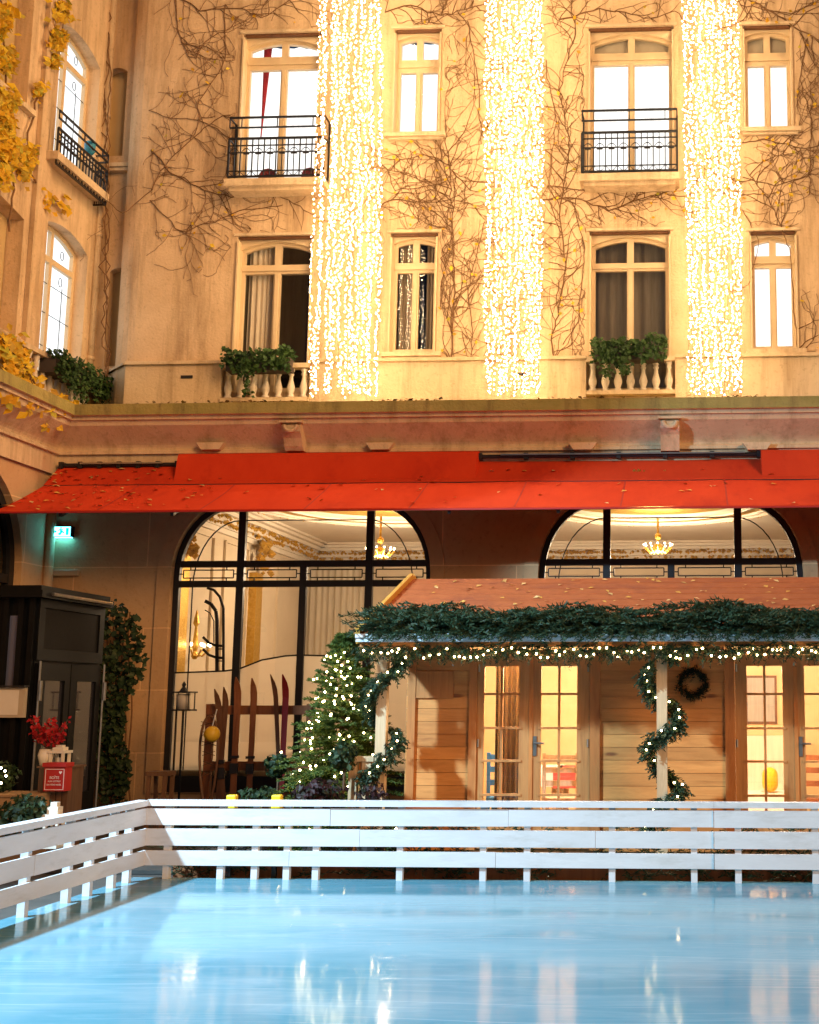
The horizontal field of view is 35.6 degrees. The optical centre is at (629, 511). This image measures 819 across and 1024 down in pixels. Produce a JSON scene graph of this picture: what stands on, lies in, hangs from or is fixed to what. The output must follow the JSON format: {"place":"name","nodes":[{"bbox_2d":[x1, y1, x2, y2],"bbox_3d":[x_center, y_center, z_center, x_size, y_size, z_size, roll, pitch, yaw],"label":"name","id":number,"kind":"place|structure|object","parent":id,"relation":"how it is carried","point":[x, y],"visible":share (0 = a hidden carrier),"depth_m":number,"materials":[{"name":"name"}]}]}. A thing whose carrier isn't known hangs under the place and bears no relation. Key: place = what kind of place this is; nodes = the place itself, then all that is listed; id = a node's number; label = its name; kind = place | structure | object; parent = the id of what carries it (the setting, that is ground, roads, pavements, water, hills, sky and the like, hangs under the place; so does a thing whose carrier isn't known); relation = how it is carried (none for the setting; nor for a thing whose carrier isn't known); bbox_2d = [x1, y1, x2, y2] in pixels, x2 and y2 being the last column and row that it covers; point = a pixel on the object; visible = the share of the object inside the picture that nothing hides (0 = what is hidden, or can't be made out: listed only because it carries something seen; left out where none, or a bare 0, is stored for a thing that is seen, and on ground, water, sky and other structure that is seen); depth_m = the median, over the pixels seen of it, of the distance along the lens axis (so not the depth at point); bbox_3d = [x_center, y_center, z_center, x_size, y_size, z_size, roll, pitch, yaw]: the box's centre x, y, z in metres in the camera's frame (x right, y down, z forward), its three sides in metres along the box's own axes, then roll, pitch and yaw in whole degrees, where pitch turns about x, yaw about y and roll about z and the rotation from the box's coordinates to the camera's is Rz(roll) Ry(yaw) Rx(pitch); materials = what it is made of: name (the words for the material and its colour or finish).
{"place":"outdoors","nodes":[
{"label":"outdoors","id":0,"kind":"place"},
{"bbox_2d":[0,873,172,919],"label":"ground","id":1,"kind":"structure","parent":0,"point":[10,911],"depth_m":10.77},
{"bbox_2d":[0,793,51,835],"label":"shrub","id":2,"kind":"object","parent":1,"relation":"on","point":[27,807],"visible":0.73,"depth_m":11.50,"materials":[{"name":"green plant"}]},
{"bbox_2d":[42,802,64,848],"bbox_3d":[-5.372,2.919,11.565,0.162,0.418,0.162,0,-9,3],"label":"lantern","id":3,"kind":"object","parent":1,"relation":"on","point":[54,808],"visible":0.33,"depth_m":11.54,"materials":[{"name":"white metal"}]},
{"bbox_2d":[0,0,110,584],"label":"side wing","id":4,"kind":"structure","parent":1,"relation":"on","point":[46,274],"depth_m":18.03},
{"bbox_2d":[0,488,14,584],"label":"arched window","id":5,"kind":"structure","parent":4,"relation":"in","point":[7,575],"depth_m":16.75,"materials":[{"name":"metal"}]},
{"bbox_2d":[0,0,81,432],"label":"golden creeper","id":6,"kind":"object","parent":4,"relation":"attached to","point":[14,150],"visible":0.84,"depth_m":16.94,"materials":[{"name":"yellow plant"}]},
{"bbox_2d":[38,225,75,370],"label":"window","id":7,"kind":"structure","parent":4,"relation":"in","point":[59,273],"depth_m":18.97,"materials":[{"name":"glass"}]},
{"bbox_2d":[53,36,88,170],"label":"window","id":8,"kind":"structure","parent":4,"relation":"in","point":[73,78],"depth_m":19.47,"materials":[{"name":"glass"}]},
{"bbox_2d":[39,348,113,403],"bbox_3d":[-8.172,-1.877,18.456,0.426,0.756,1.832,0,-9,3],"label":"window box","id":9,"kind":"object","parent":4,"relation":"on","point":[74,374],"visible":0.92,"depth_m":18.10,"materials":[{"name":"ceramic"}]},
{"bbox_2d":[86,0,117,403],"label":"downpipe","id":10,"kind":"object","parent":4,"relation":"attached to","point":[96,262],"visible":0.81,"depth_m":19.55,"materials":[{"name":"metal"}]},
{"bbox_2d":[98,10,111,383],"bbox_3d":[-8.281,-5.029,19.590,0.497,6.256,0.018,0,-9,3],"label":"dry stem","id":11,"kind":"object","parent":4,"relation":"attached to","point":[104,290],"visible":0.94,"depth_m":19.46,"materials":[{"name":"plant"}]},
{"bbox_2d":[147,825,271,877],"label":"fir branches","id":12,"kind":"object","parent":1,"relation":"on","point":[244,848],"visible":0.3,"depth_m":11.47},
{"bbox_2d":[292,826,362,877],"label":"fir branches","id":13,"kind":"object","parent":1,"relation":"on","point":[322,849],"visible":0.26,"depth_m":11.41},
{"bbox_2d":[0,0,818,817],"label":"hotel building","id":14,"kind":"structure","parent":1,"relation":"on","point":[168,334],"depth_m":18.92,"materials":[{"name":"paint"}]},
{"bbox_2d":[42,474,56,586],"bbox_3d":[-8.209,1.822,17.334,0.133,4.758,0.140,0,-9,3],"label":"downpipe","id":15,"kind":"object","parent":14,"relation":"attached to","point":[48,563],"visible":0.22,"depth_m":17.48,"materials":[{"name":"metal"}]},
{"bbox_2d":[54,526,74,537],"bbox_3d":[-8.061,0.287,17.597,0.300,0.157,0.117,0,-9,3],"label":"exit sign","id":16,"kind":"object","parent":14,"relation":"attached to","point":[63,531],"visible":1,"depth_m":17.55,"materials":[{"name":"plastic"}]},
{"bbox_2d":[190,610,211,658],"bbox_3d":[-6.606,1.893,19.128,0.308,0.750,0.561,0,-9,3],"label":"wall lamp","id":17,"kind":"object","parent":14,"relation":"attached to","point":[194,645],"visible":0.88,"depth_m":19.09,"materials":[{"name":"gold metal"}]},
{"bbox_2d":[80,0,384,296],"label":"creeper","id":18,"kind":"object","parent":14,"relation":"attached to","point":[232,18],"visible":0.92,"depth_m":19.43,"materials":[{"name":"plant"}]},
{"bbox_2d":[219,344,298,397],"bbox_3d":[-5.548,-2.079,18.504,1.117,0.829,0.410,0,-9,3],"label":"window box","id":19,"kind":"object","parent":14,"relation":"attached to","point":[240,364],"visible":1,"depth_m":18.41,"materials":[{"name":"plant"}]},
{"bbox_2d":[230,232,316,391],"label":"window","id":20,"kind":"structure","parent":14,"relation":"in","point":[273,298],"depth_m":19.25,"materials":[{"name":"beige paint"}]},
{"bbox_2d":[236,28,324,177],"bbox_3d":[-5.485,-6.306,19.686,1.358,2.601,0.559,0,-9,3],"label":"window","id":21,"kind":"structure","parent":14,"relation":"in","point":[275,81],"depth_m":19.81,"materials":[{"name":"glass"}]},
{"bbox_2d":[162,511,429,792],"bbox_3d":[-4.619,1.910,17.420,3.709,4.172,0.180,0,-9,3],"label":"restaurant window","id":22,"kind":"structure","parent":14,"relation":"in","point":[296,669],"depth_m":17.36,"materials":[{"name":"metal"}]},
{"bbox_2d":[309,0,382,396],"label":"light curtain","id":23,"kind":"object","parent":14,"relation":"hanging from","point":[330,207],"visible":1,"depth_m":17.82,"materials":[{"name":"yellow plastic"}]},
{"bbox_2d":[0,449,818,516],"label":"awning","id":24,"kind":"object","parent":14,"relation":"attached to","point":[464,479],"visible":1,"depth_m":16.92,"materials":[{"name":"fabric"}]},
{"bbox_2d":[3,467,794,509],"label":"fallen leaves","id":25,"kind":"object","parent":24,"relation":"on","point":[211,489],"visible":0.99,"depth_m":16.76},
{"bbox_2d":[381,229,441,357],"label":"window","id":26,"kind":"structure","parent":14,"relation":"in","point":[412,305],"depth_m":19.09,"materials":[{"name":"beige paint"}]},
{"bbox_2d":[385,24,445,140],"bbox_3d":[-3.307,-6.676,19.601,0.928,1.910,0.629,0,-9,3],"label":"window","id":27,"kind":"structure","parent":14,"relation":"in","point":[416,93],"depth_m":19.60,"materials":[{"name":"glass"}]},
{"bbox_2d":[126,394,763,403],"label":"leaf litter","id":28,"kind":"object","parent":14,"relation":"on","point":[226,401],"visible":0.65,"depth_m":17.31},
{"bbox_2d":[342,0,565,356],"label":"creeper","id":29,"kind":"object","parent":14,"relation":"attached to","point":[452,252],"visible":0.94,"depth_m":19.09,"materials":[{"name":"plant"}]},
{"bbox_2d":[483,0,543,394],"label":"light curtain","id":30,"kind":"object","parent":14,"relation":"hanging from","point":[509,237],"visible":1,"depth_m":17.74,"materials":[{"name":"white plastic"}]},
{"bbox_2d":[476,0,734,355],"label":"creeper","id":31,"kind":"object","parent":14,"relation":"attached to","point":[549,186],"visible":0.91,"depth_m":18.97,"materials":[{"name":"plant"}]},
{"bbox_2d":[589,332,667,379],"bbox_3d":[-0.026,-2.265,18.258,1.191,0.724,0.430,0,-9,3],"label":"window box","id":32,"kind":"object","parent":14,"relation":"attached to","point":[618,353],"visible":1,"depth_m":18.15,"materials":[{"name":"plant"}]},
{"bbox_2d":[586,227,673,389],"bbox_3d":[0.007,-3.016,18.840,1.337,2.589,0.387,0,-9,3],"label":"window","id":33,"kind":"structure","parent":14,"relation":"in","point":[630,267],"depth_m":18.98,"materials":[{"name":"glass"}]},
{"bbox_2d":[585,22,676,172],"bbox_3d":[0.026,-6.320,19.421,1.432,2.550,0.559,0,-9,3],"label":"window","id":34,"kind":"structure","parent":14,"relation":"in","point":[631,65],"depth_m":19.56,"materials":[{"name":"glass"}]},
{"bbox_2d":[539,508,802,577],"bbox_3d":[0.562,1.822,17.137,3.687,4.082,0.090,0,-9,3],"label":"restaurant window","id":35,"kind":"structure","parent":14,"relation":"in","point":[737,561],"depth_m":17.29,"materials":[{"name":"metal"}]},
{"bbox_2d":[682,0,741,394],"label":"light curtain","id":36,"kind":"object","parent":14,"relation":"hanging from","point":[718,204],"visible":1,"depth_m":17.54,"materials":[{"name":"white plastic"}]},
{"bbox_2d":[693,0,818,351],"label":"creeper","id":37,"kind":"object","parent":14,"relation":"attached to","point":[789,136],"visible":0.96,"depth_m":18.91,"materials":[{"name":"plant"}]},
{"bbox_2d":[739,20,800,135],"bbox_3d":[2.153,-6.652,19.333,0.938,1.868,0.629,0,-9,3],"label":"window","id":38,"kind":"structure","parent":14,"relation":"in","point":[768,107],"depth_m":19.34,"materials":[{"name":"glass"}]},
{"bbox_2d":[746,227,806,352],"bbox_3d":[2.187,-3.269,18.824,0.887,2.012,0.629,0,-9,3],"label":"window","id":39,"kind":"structure","parent":14,"relation":"in","point":[773,330],"depth_m":18.85,"materials":[{"name":"glass"}]},
{"bbox_2d":[341,826,479,878],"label":"fir branches","id":40,"kind":"object","parent":1,"relation":"on","point":[458,871],"visible":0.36,"depth_m":11.37,"materials":[{"name":"plant"}]},
{"bbox_2d":[173,863,811,881],"bbox_3d":[0.643,3.315,11.417,9.841,0.150,0.100,0,-9,3],"label":"timber edging","id":41,"kind":"object","parent":1,"relation":"on","point":[579,873],"visible":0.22,"depth_m":11.45,"materials":[{"name":"red wood"}]},
{"bbox_2d":[487,826,567,879],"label":"fir branches","id":42,"kind":"object","parent":1,"relation":"on","point":[538,869],"visible":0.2,"depth_m":11.35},
{"bbox_2d":[580,827,690,880],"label":"fir branches","id":43,"kind":"object","parent":1,"relation":"on","point":[636,872],"visible":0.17,"depth_m":11.25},
{"bbox_2d":[678,828,811,881],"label":"fir branches","id":44,"kind":"object","parent":1,"relation":"on","point":[748,876],"visible":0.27,"depth_m":11.23,"materials":[{"name":"plant"}]},
{"bbox_2d":[46,825,406,873],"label":"terrace paving","id":45,"kind":"structure","parent":0,"point":[150,869],"depth_m":13.31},
{"bbox_2d":[0,791,50,862],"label":"plant trough","id":46,"kind":"object","parent":45,"relation":"on","point":[5,796],"visible":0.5,"depth_m":12.02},
{"bbox_2d":[0,761,22,791],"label":"planter shrub","id":47,"kind":"object","parent":46,"relation":"in","point":[7,769],"visible":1,"depth_m":12.23,"materials":[{"name":"green plant"}]},
{"bbox_2d":[0,585,113,820],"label":"entrance kiosk","id":48,"kind":"object","parent":45,"relation":"on","point":[51,646],"visible":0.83,"depth_m":14.26,"materials":[{"name":"wood"}]},
{"bbox_2d":[0,686,29,717],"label":"menu box","id":49,"kind":"object","parent":48,"relation":"attached to","point":[13,701],"visible":1,"depth_m":13.70,"materials":[{"name":"metal"}]},
{"bbox_2d":[27,661,70,790],"bbox_3d":[-6.594,2.720,14.093,0.108,2.020,0.769,0,-9,3],"label":"door","id":50,"kind":"structure","parent":48,"relation":"in","point":[51,681],"depth_m":14.11,"materials":[{"name":"black glass"}]},
{"bbox_2d":[65,665,106,820],"bbox_3d":[-6.556,2.839,14.882,0.108,2.020,0.789,0,-9,3],"label":"door","id":51,"kind":"structure","parent":48,"relation":"in","point":[85,680],"depth_m":15.02,"materials":[{"name":"black glass"}]},
{"bbox_2d":[37,764,85,851],"bbox_3d":[-5.721,3.025,12.417,0.326,0.960,0.360,0,-9,3],"label":"wooden crate stand","id":52,"kind":"object","parent":45,"relation":"on","point":[70,800],"visible":0.2,"depth_m":12.38,"materials":[{"name":"brown wood"}]},
{"bbox_2d":[27,715,70,765],"bbox_3d":[-5.854,2.295,12.473,0.552,0.501,0.278,-2,-9,14],"label":"twig vase","id":53,"kind":"object","parent":52,"relation":"on","point":[50,739],"visible":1,"depth_m":12.43,"materials":[{"name":"red plant"}]},
{"bbox_2d":[42,762,73,790],"bbox_3d":[-5.646,2.610,12.230,0.238,0.274,0.165,0,-9,3],"label":"letter box","id":54,"kind":"object","parent":52,"relation":"on","point":[57,776],"visible":1,"depth_m":12.17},
{"bbox_2d":[47,745,72,761],"bbox_3d":[-5.738,2.451,12.483,0.174,0.208,0.174,0,-9,3],"label":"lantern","id":55,"kind":"object","parent":52,"relation":"on","point":[61,749],"visible":0.67,"depth_m":12.44,"materials":[{"name":"white wood"}]},
{"bbox_2d":[95,599,149,815],"bbox_3d":[-6.960,2.817,16.851,0.887,3.296,0.463,0,-9,3],"label":"climbing shrub","id":56,"kind":"object","parent":45,"relation":"on","point":[115,724],"visible":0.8,"depth_m":16.81,"materials":[{"name":"green plant"}]},
{"bbox_2d":[143,770,175,828],"bbox_3d":[-5.518,3.434,14.532,0.260,0.782,0.300,0,-9,3],"label":"bar stool","id":57,"kind":"object","parent":45,"relation":"on","point":[165,774],"visible":0.43,"depth_m":14.47,"materials":[{"name":"brown wood"}]},
{"bbox_2d":[163,681,197,827],"bbox_3d":[-5.799,3.103,15.911,0.340,1.843,0.312,0,-9,3],"label":"post lantern","id":58,"kind":"object","parent":45,"relation":"on","point":[183,703],"visible":0.77,"depth_m":15.93,"materials":[{"name":"metal"}]},
{"bbox_2d":[198,715,218,826],"bbox_3d":[-5.051,3.089,14.815,0.254,1.310,0.132,0,-9,3],"label":"snowshoe","id":59,"kind":"object","parent":45,"relation":"on","point":[199,758],"visible":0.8,"depth_m":14.83,"materials":[{"name":"brown wood"}]},
{"bbox_2d":[214,689,227,828],"bbox_3d":[-4.892,2.997,14.867,0.340,1.735,0.108,-4,-9,26],"label":"ski","id":60,"kind":"object","parent":45,"relation":"on","point":[220,772],"visible":0.69,"depth_m":14.91,"materials":[{"name":"brown wood"}]},
{"bbox_2d":[204,709,219,741],"bbox_3d":[-4.978,2.556,14.860,0.190,0.392,0.330,0,-9,3],"label":"ball","id":61,"kind":"object","parent":60,"relation":"hanging from","point":[212,733],"visible":1,"depth_m":14.71,"materials":[{"name":"yellow plastic"}]},
{"bbox_2d":[213,687,228,828],"bbox_3d":[-4.909,2.986,14.890,0.098,1.753,0.176,0,-9,3],"label":"ski","id":62,"kind":"object","parent":45,"relation":"on","point":[225,701],"visible":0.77,"depth_m":15.01,"materials":[{"name":"brown wood"}]},
{"bbox_2d":[229,677,240,794],"bbox_3d":[-4.751,2.928,14.911,0.148,1.875,0.176,0,-9,3],"label":"ski","id":63,"kind":"object","parent":45,"relation":"on","point":[233,768],"visible":0.77,"depth_m":14.97,"materials":[{"name":"red wood"}]},
{"bbox_2d":[245,678,256,828],"bbox_3d":[-4.563,2.933,14.899,0.107,1.862,0.203,2,-9,-12],"label":"ski","id":64,"kind":"object","parent":45,"relation":"on","point":[250,757],"visible":0.82,"depth_m":14.97,"materials":[{"name":"red wood"}]},
{"bbox_2d":[200,704,315,828],"bbox_3d":[-4.521,3.119,15.053,1.338,1.558,0.110,0,-9,3],"label":"ski rack","id":65,"kind":"object","parent":45,"relation":"on","point":[245,710],"visible":0.48,"depth_m":15.08,"materials":[{"name":"red wood"}]},
{"bbox_2d":[237,785,284,850],"bbox_3d":[-3.897,3.247,13.066,0.511,0.715,0.350,0,-9,3],"label":"potted shrub","id":66,"kind":"object","parent":45,"relation":"on","point":[254,794],"visible":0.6,"depth_m":13.03,"materials":[{"name":"green plant"}]},
{"bbox_2d":[270,674,279,755],"bbox_3d":[-4.221,2.914,14.908,0.290,1.907,0.153,-2,-9,11],"label":"ski","id":67,"kind":"object","parent":45,"relation":"on","point":[276,707],"visible":0.52,"depth_m":15.03,"materials":[{"name":"brown wood"}]},
{"bbox_2d":[263,753,289,850],"bbox_3d":[-3.855,3.146,13.483,0.302,1.039,0.300,0,-9,3],"label":"potted shrub","id":68,"kind":"object","parent":45,"relation":"on","point":[269,763],"visible":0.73,"depth_m":13.49,"materials":[{"name":"green plant"}]},
{"bbox_2d":[279,674,288,807],"bbox_3d":[-4.161,2.906,14.866,0.125,1.904,0.176,0,-9,3],"label":"ski","id":69,"kind":"object","parent":45,"relation":"on","point":[285,698],"visible":0.47,"depth_m":14.98,"materials":[{"name":"wood"}]},
{"bbox_2d":[291,777,348,850],"bbox_3d":[-3.030,3.019,12.040,0.577,0.861,0.457,0,-9,3],"label":"potted shrub","id":70,"kind":"object","parent":45,"relation":"on","point":[313,789],"visible":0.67,"depth_m":11.99,"materials":[{"name":"purple plant"}]},
{"bbox_2d":[251,632,404,850],"bbox_3d":[-3.134,2.478,13.389,1.590,2.368,1.758,-8,-11,42],"label":"christmas tree","id":71,"kind":"object","parent":45,"relation":"on","point":[325,726],"visible":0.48,"depth_m":13.29,"materials":[{"name":"green plant"}]},
{"bbox_2d":[328,740,359,850],"bbox_3d":[-2.855,2.872,12.259,0.314,1.217,0.302,0,-9,3],"label":"potted shrub","id":72,"kind":"object","parent":45,"relation":"on","point":[346,759],"visible":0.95,"depth_m":12.27,"materials":[{"name":"green plant"}]},
{"bbox_2d":[352,781,390,850],"bbox_3d":[-2.489,3.011,11.904,0.401,0.837,0.345,0,-9,3],"label":"potted shrub","id":73,"kind":"object","parent":45,"relation":"on","point":[365,791],"visible":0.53,"depth_m":11.87,"materials":[{"name":"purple plant"}]},
{"bbox_2d":[347,573,818,853],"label":"wooden chalet","id":74,"kind":"object","parent":45,"relation":"on","point":[599,719],"visible":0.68,"depth_m":12.96,"materials":[{"name":"brown wood"}]},
{"bbox_2d":[352,650,411,848],"bbox_3d":[-2.482,2.349,12.388,0.582,1.967,0.496,0,-9,3],"label":"fir garland","id":75,"kind":"object","parent":74,"relation":"attached to","point":[377,689],"visible":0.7,"depth_m":12.38},
{"bbox_2d":[486,752,494,808],"bbox_3d":[-1.355,3.127,13.668,0.400,0.950,0.400,0,-9,3],"label":"chair","id":76,"kind":"object","parent":74,"relation":"on","point":[490,756],"visible":0.26,"depth_m":13.52,"materials":[{"name":"blue"}]},
{"bbox_2d":[475,655,530,848],"bbox_3d":[-1.320,2.493,12.952,0.561,1.981,0.069,0,-9,3],"label":"door","id":77,"kind":"structure","parent":74,"relation":"in","point":[522,794],"depth_m":12.97,"materials":[{"name":"brown wood"}]},
{"bbox_2d":[494,647,523,808],"bbox_3d":[-1.293,2.387,13.319,0.316,2.050,0.098,0,-9,3],"label":"curtain","id":78,"kind":"object","parent":74,"relation":"hanging from","point":[510,736],"visible":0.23,"depth_m":13.32,"materials":[{"name":"fabric"}]},
{"bbox_2d":[542,753,576,809],"bbox_3d":[-0.740,3.108,13.540,0.400,0.950,0.400,0,-9,3],"label":"chair","id":79,"kind":"object","parent":74,"relation":"on","point":[545,770],"visible":0.55,"depth_m":13.39,"materials":[{"name":"brown wood"}]},
{"bbox_2d":[532,655,589,848],"bbox_3d":[-0.728,2.486,12.905,0.611,1.981,0.107,0,-9,3],"label":"door","id":80,"kind":"structure","parent":74,"relation":"in","point":[583,671],"depth_m":12.94,"materials":[{"name":"brown wood"}]},
{"bbox_2d":[338,594,818,649],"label":"fir garland","id":81,"kind":"object","parent":74,"relation":"attached to","point":[393,622],"visible":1,"depth_m":12.26},
{"bbox_2d":[346,642,818,670],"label":"fir garland","id":82,"kind":"object","parent":74,"relation":"hanging from","point":[545,652],"visible":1,"depth_m":12.26,"materials":[{"name":"green plant"}]},
{"bbox_2d":[363,646,817,658],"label":"string light","id":83,"kind":"object","parent":82,"relation":"attached to","point":[589,654],"visible":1,"depth_m":12.24,"materials":[{"name":"plastic"}]},
{"bbox_2d":[432,577,813,610],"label":"fallen leaves","id":84,"kind":"object","parent":74,"relation":"on","point":[504,580],"visible":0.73,"depth_m":13.98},
{"bbox_2d":[631,647,695,849],"bbox_3d":[0.308,2.343,12.273,0.587,1.993,0.506,4,-10,-27],"label":"fir garland","id":85,"kind":"object","parent":74,"relation":"attached to","point":[645,682],"visible":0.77,"depth_m":12.26},
{"bbox_2d":[674,664,710,701],"bbox_3d":[0.647,1.788,12.890,0.391,0.409,0.172,0,-9,3],"label":"wreath","id":86,"kind":"object","parent":74,"relation":"attached to","point":[699,674],"visible":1,"depth_m":12.88,"materials":[{"name":"green plant"}]},
{"bbox_2d":[735,735,783,810],"bbox_3d":[1.582,3.248,14.915,0.774,1.080,0.780,0,-9,3],"label":"bench","id":87,"kind":"object","parent":74,"relation":"on","point":[755,747],"visible":0.18,"depth_m":15.15,"materials":[{"name":"yellow fabric"}]},
{"bbox_2d":[762,767,777,792],"bbox_3d":[1.660,3.174,14.705,0.186,0.295,0.250,0,-9,3],"label":"cushion","id":88,"kind":"object","parent":87,"relation":"on","point":[772,779],"visible":0.84,"depth_m":14.60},
{"bbox_2d":[746,676,776,723],"bbox_3d":[1.642,2.353,15.546,0.400,0.600,0.028,0,-9,3],"label":"framed poster","id":89,"kind":"object","parent":74,"relation":"attached to","point":[754,684],"visible":0.82,"depth_m":15.53,"materials":[{"name":"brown wood"}]},
{"bbox_2d":[734,655,797,849],"bbox_3d":[1.405,2.474,12.823,0.622,1.981,0.069,0,-9,3],"label":"door","id":90,"kind":"structure","parent":74,"relation":"in","point":[742,761],"depth_m":12.84,"materials":[{"name":"brown wood"}]},
{"bbox_2d":[797,655,818,849],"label":"door","id":91,"kind":"structure","parent":74,"relation":"in","point":[800,664],"depth_m":12.82,"materials":[{"name":"brown wood"}]},
{"bbox_2d":[806,755,818,801],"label":"chair","id":92,"kind":"object","parent":74,"relation":"on","point":[812,770],"visible":0.2,"depth_m":13.35,"materials":[{"name":"orange wood"}]},
{"bbox_2d":[0,877,818,1023],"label":"ice","id":93,"kind":"structure","parent":0,"point":[157,950],"depth_m":7.90,"materials":[{"name":"ice"}]},
{"bbox_2d":[0,800,148,917],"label":"rink barrier","id":94,"kind":"object","parent":93,"relation":"on","point":[27,864],"visible":1,"depth_m":9.86,"materials":[{"name":"white paint"}]},
{"bbox_2d":[144,799,713,882],"bbox_3d":[-1.825,2.942,11.106,5.144,0.695,0.115,0,-9,3],"label":"rink barrier","id":95,"kind":"object","parent":93,"relation":"on","point":[317,818],"visible":1,"depth_m":11.08,"materials":[{"name":"white paint"}]},
{"bbox_2d":[714,801,818,883],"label":"rink barrier","id":96,"kind":"object","parent":93,"relation":"on","point":[737,819],"visible":0.98,"depth_m":10.91,"materials":[{"name":"white paint"}]},
{"bbox_2d":[185,527,796,671],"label":"dining room wall","id":97,"kind":"structure","parent":0,"point":[279,623],"depth_m":22.90,"materials":[{"name":"paint"}]},
{"bbox_2d":[177,535,199,671],"bbox_3d":[-6.690,2.136,18.581,0.349,4.308,0.614,0,-9,3],"label":"gilded pilaster","id":98,"kind":"object","parent":97,"relation":"attached to","point":[192,551],"visible":0.33,"depth_m":18.70,"materials":[{"name":"gold metal"}]},
{"bbox_2d":[245,539,275,665],"bbox_3d":[-6.538,2.607,21.784,0.343,4.326,0.624,0,-9,3],"label":"gilded pilaster","id":99,"kind":"object","parent":97,"relation":"attached to","point":[253,633],"visible":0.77,"depth_m":21.82,"materials":[{"name":"gold metal"}]},
{"bbox_2d":[305,569,362,654],"bbox_3d":[-5.986,3.090,24.911,1.146,3.900,0.088,0,-9,3],"label":"curtain","id":100,"kind":"object","parent":97,"relation":"hanging from","point":[326,606],"visible":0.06,"depth_m":25.08,"materials":[{"name":"fabric"}]},
{"bbox_2d":[201,508,794,559],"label":"dining room ceiling","id":101,"kind":"structure","parent":0,"point":[348,537],"depth_m":23.57,"materials":[{"name":"paint"}]},
{"bbox_2d":[209,469,793,559],"bbox_3d":[0.051,0.197,21.037,13.357,0.408,8.098,0,-9,3],"label":"ceiling gilding","id":102,"kind":"object","parent":101,"relation":"attached to","point":[580,552],"visible":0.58,"depth_m":22.09,"materials":[{"name":"gold metal"}]},
{"bbox_2d":[365,516,394,557],"bbox_3d":[-4.224,0.420,20.996,0.512,0.702,0.508,0,-9,3],"label":"chandelier","id":103,"kind":"object","parent":102,"relation":"hanging from","point":[379,551],"visible":0.84,"depth_m":20.94,"materials":[{"name":"gold metal"}]},
{"bbox_2d":[643,518,672,553],"bbox_3d":[0.477,0.402,21.176,0.512,0.613,0.508,0,-9,3],"label":"chandelier","id":104,"kind":"object","parent":102,"relation":"hanging from","point":[658,547],"visible":0.99,"depth_m":21.12,"materials":[{"name":"gold metal"}]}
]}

